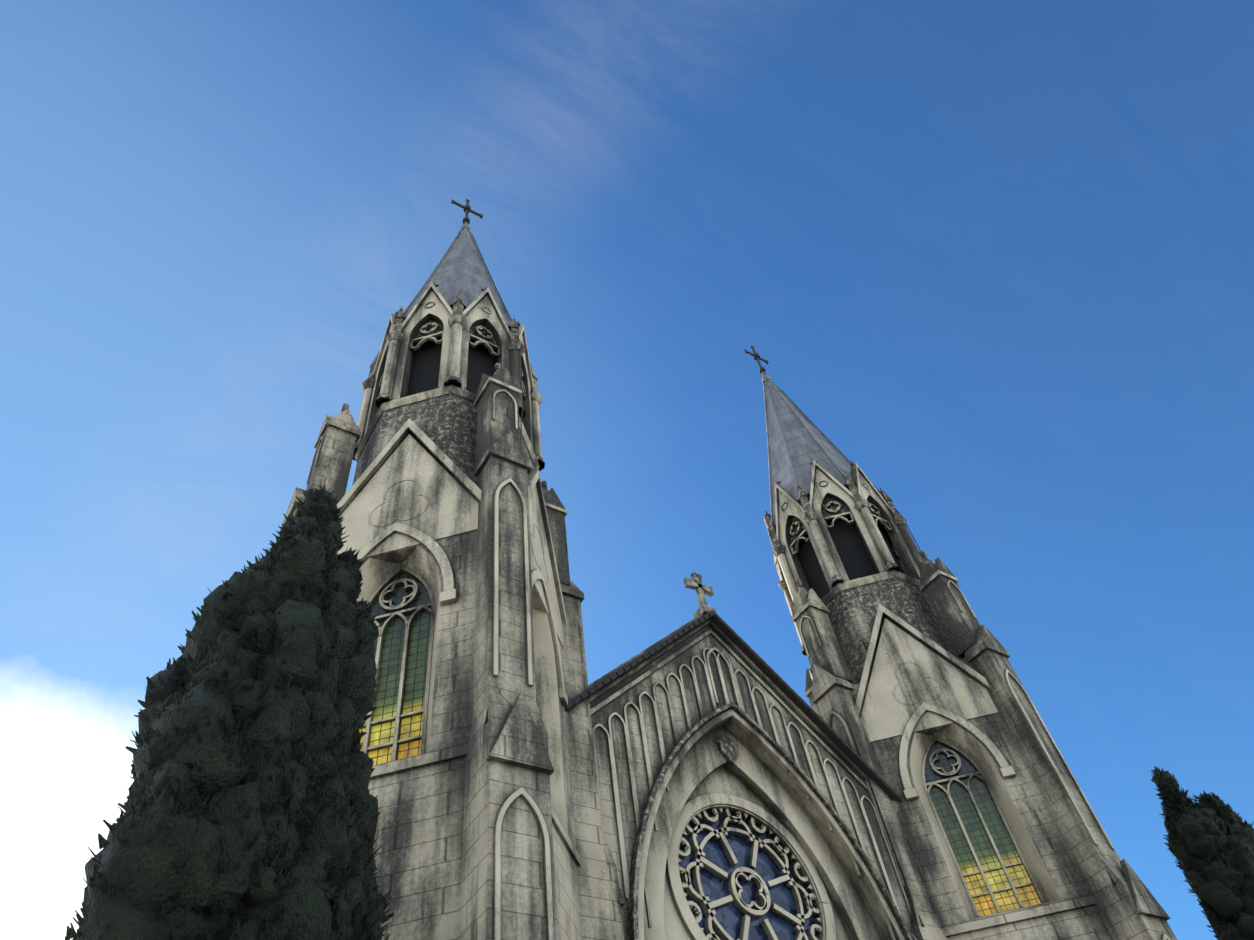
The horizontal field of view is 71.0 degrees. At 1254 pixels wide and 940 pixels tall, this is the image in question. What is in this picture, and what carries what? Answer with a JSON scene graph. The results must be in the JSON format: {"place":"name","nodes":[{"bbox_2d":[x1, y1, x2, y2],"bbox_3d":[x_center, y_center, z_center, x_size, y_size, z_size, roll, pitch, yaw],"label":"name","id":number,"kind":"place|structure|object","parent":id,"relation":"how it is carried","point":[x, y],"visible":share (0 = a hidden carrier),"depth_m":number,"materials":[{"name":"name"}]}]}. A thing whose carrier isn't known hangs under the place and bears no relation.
{"place":"outdoors","nodes":[
{"label":"outdoors","id":0,"kind":"place"},
{"bbox_2d":[0,0,1253,939],"label":"sky","id":1,"kind":"structure","parent":0,"point":[999,254],"materials":[{"name":"blue"}]},
{"bbox_2d":[564,572,912,939],"bbox_3d":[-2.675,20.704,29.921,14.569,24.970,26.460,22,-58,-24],"label":"facade","id":2,"kind":"structure","parent":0,"point":[734,770],"depth_m":26.37,"materials":[{"name":"stone"}]},
{"label":"forecourt","id":3,"kind":"structure","parent":0,"visible":0},
{"bbox_2d":[65,484,394,939],"bbox_3d":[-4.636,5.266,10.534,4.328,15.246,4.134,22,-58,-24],"label":"cypress","id":4,"kind":"object","parent":3,"relation":"on","point":[250,806],"visible":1,"depth_m":10.63,"materials":[{"name":"green plant"}]},
{"bbox_2d":[280,199,625,939],"bbox_3d":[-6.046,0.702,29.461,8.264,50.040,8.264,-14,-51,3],"label":"tower","id":5,"kind":"structure","parent":3,"relation":"on","point":[476,741],"depth_m":21.91,"materials":[{"name":"stone"}]},
{"bbox_2d":[744,346,1176,939],"bbox_3d":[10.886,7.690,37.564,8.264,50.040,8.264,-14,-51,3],"label":"tower","id":6,"kind":"structure","parent":3,"relation":"on","point":[926,710],"depth_m":31.11,"materials":[{"name":"stone"}]},
{"bbox_2d":[1150,765,1253,939],"bbox_3d":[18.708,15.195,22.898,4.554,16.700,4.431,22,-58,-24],"label":"cypress","id":7,"kind":"object","parent":3,"relation":"on","point":[1210,840],"visible":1,"depth_m":26.71,"materials":[{"name":"green plant"}]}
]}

